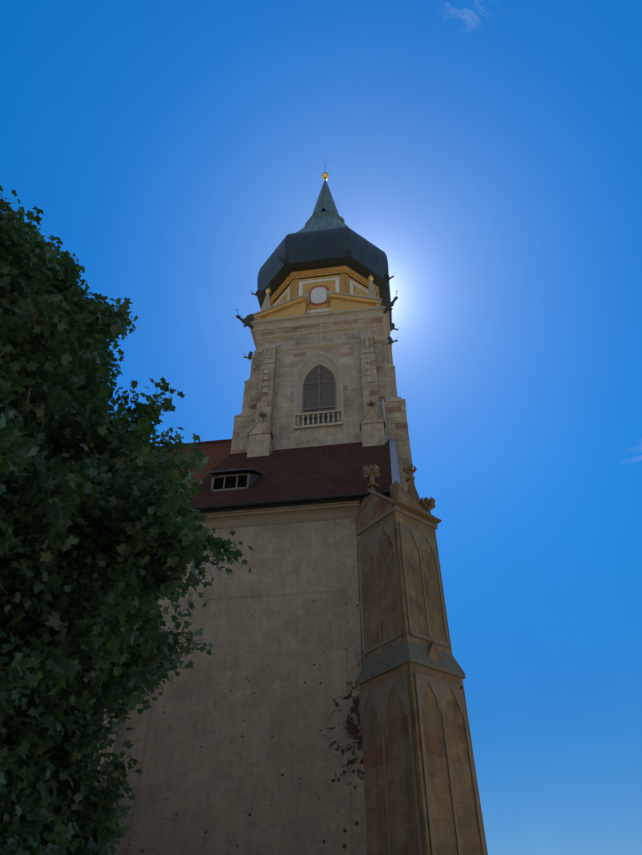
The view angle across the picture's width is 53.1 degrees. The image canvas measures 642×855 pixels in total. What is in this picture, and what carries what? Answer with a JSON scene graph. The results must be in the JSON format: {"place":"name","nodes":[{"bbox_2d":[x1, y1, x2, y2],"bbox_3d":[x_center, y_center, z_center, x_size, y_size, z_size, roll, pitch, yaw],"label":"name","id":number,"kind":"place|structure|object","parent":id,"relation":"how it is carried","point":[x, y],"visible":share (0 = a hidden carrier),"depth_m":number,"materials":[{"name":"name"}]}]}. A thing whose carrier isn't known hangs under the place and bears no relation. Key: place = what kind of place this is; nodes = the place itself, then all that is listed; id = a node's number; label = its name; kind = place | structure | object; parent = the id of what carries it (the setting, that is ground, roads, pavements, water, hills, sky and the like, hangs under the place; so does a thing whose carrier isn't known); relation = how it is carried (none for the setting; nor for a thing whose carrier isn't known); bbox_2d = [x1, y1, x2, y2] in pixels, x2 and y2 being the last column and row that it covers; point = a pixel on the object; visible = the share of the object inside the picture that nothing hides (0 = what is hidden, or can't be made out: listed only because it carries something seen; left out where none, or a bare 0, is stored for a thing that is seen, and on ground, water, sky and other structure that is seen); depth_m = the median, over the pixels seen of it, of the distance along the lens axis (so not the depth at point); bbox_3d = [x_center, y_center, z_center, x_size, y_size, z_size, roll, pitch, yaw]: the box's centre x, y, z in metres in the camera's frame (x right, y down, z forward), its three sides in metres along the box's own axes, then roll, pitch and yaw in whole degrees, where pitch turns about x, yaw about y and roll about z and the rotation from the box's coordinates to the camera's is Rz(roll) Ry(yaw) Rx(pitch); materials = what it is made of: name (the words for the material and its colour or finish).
{"place":"outdoors","nodes":[
{"label":"outdoors","id":0,"kind":"place"},
{"bbox_2d":[0,199,244,854],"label":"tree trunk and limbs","id":1,"kind":"object","parent":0,"point":[28,389],"visible":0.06,"depth_m":7.88,"materials":[{"name":"plant"}]},
{"bbox_2d":[0,185,253,854],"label":"tree leaves","id":2,"kind":"object","parent":1,"relation":"on","point":[43,742],"visible":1,"depth_m":7.90,"materials":[{"name":"green plant"}]},
{"bbox_2d":[0,0,641,854],"label":"sky","id":3,"kind":"structure","parent":0,"point":[491,150],"materials":[{"name":"blue"}]},
{"label":"ground","id":4,"kind":"structure","parent":0,"visible":0},
{"bbox_2d":[94,498,389,854],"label":"nave walls","id":5,"kind":"structure","parent":4,"relation":"on","point":[245,737],"depth_m":19.64,"materials":[{"name":"beige paint"}]},
{"bbox_2d":[160,440,391,506],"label":"roof","id":6,"kind":"structure","parent":5,"relation":"on","point":[334,469],"depth_m":29.21,"materials":[{"name":"tile"}]},
{"bbox_2d":[207,467,262,491],"bbox_3d":[-3.738,2.301,28.037,1.950,2.042,1.900,-5,-42,6],"label":"roof dormer","id":7,"kind":"object","parent":6,"relation":"on","point":[234,479],"visible":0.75,"depth_m":27.27,"materials":[{"name":"grey wood"}]},
{"bbox_2d":[389,438,401,485],"bbox_3d":[3.613,1.148,31.986,0.350,13.073,11.095,-5,-42,6],"label":"verge flashing","id":8,"kind":"object","parent":6,"relation":"attached to","point":[395,471],"visible":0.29,"depth_m":28.64,"materials":[{"name":"metal"}]},
{"bbox_2d":[188,490,390,667],"bbox_3d":[-23.089,10.769,21.321,52.580,15.620,0.661,-5,-42,6],"label":"gutter and downpipe","id":9,"kind":"object","parent":5,"relation":"attached to","point":[284,502],"depth_m":23.86,"materials":[{"name":"metal"}]},
{"bbox_2d":[230,306,414,504],"bbox_3d":[0.385,8.584,33.702,10.080,35.300,9.720,-5,-42,6],"label":"tower shaft","id":10,"kind":"object","parent":4,"relation":"on","point":[350,350],"visible":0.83,"depth_m":38.46,"materials":[{"name":"stone"}]},
{"bbox_2d":[235,249,400,397],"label":"gargoyles","id":11,"kind":"object","parent":10,"relation":"attached to","point":[386,303],"visible":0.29,"depth_m":42.21,"materials":[{"name":"metal"}]},
{"bbox_2d":[294,409,342,429],"bbox_3d":[-0.157,-0.418,36.671,2.760,1.160,0.280,-5,-42,6],"label":"balustrade","id":12,"kind":"object","parent":10,"relation":"attached to","point":[317,425],"visible":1,"depth_m":36.58,"materials":[{"name":"beige stone"}]},
{"bbox_2d":[257,275,379,311],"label":"pinnacles","id":13,"kind":"object","parent":10,"relation":"on","point":[371,293],"visible":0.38,"depth_m":44.29,"materials":[{"name":"beige stone"}]},
{"bbox_2d":[302,364,336,424],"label":"belfry shutters","id":14,"kind":"object","parent":10,"relation":"attached to","point":[319,390],"visible":0.85,"depth_m":38.58,"materials":[{"name":"brown wood"}]},
{"bbox_2d":[253,291,392,361],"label":"broken pediments","id":15,"kind":"object","parent":10,"relation":"on","point":[337,301],"visible":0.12,"depth_m":42.99,"materials":[{"name":"paint"}]},
{"bbox_2d":[270,266,378,313],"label":"upper tower wall","id":16,"kind":"structure","parent":10,"relation":"on","point":[321,272],"depth_m":46.13,"materials":[{"name":"paint"}]},
{"bbox_2d":[271,273,367,313],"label":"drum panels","id":17,"kind":"object","parent":16,"relation":"on","point":[316,293],"visible":0.12,"depth_m":45.12,"materials":[{"name":"paint"}]},
{"bbox_2d":[257,180,391,330],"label":"tower roof","id":18,"kind":"structure","parent":16,"relation":"on","point":[325,236],"depth_m":47.23,"materials":[{"name":"teal metal"}]},
{"bbox_2d":[322,172,328,179],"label":"finial ball","id":19,"kind":"object","parent":18,"relation":"on","point":[325,175],"visible":0.98,"depth_m":63.40,"materials":[{"name":"gold metal"}]},
{"bbox_2d":[258,400,419,503],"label":"finials","id":20,"kind":"object","parent":10,"relation":"attached to","point":[411,490],"visible":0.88,"depth_m":26.01,"materials":[{"name":"stone"}]},
{"bbox_2d":[353,464,487,854],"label":"corner pier","id":21,"kind":"structure","parent":4,"relation":"on","point":[422,796],"depth_m":18.37,"materials":[{"name":"stone"}]},
{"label":"nave roof","id":22,"kind":"object","parent":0,"visible":0},
{"bbox_2d":[161,439,231,446],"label":"roof ridge tiles","id":23,"kind":"object","parent":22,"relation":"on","point":[205,441],"depth_m":41.48,"materials":[{"name":"red tile"}]}
]}

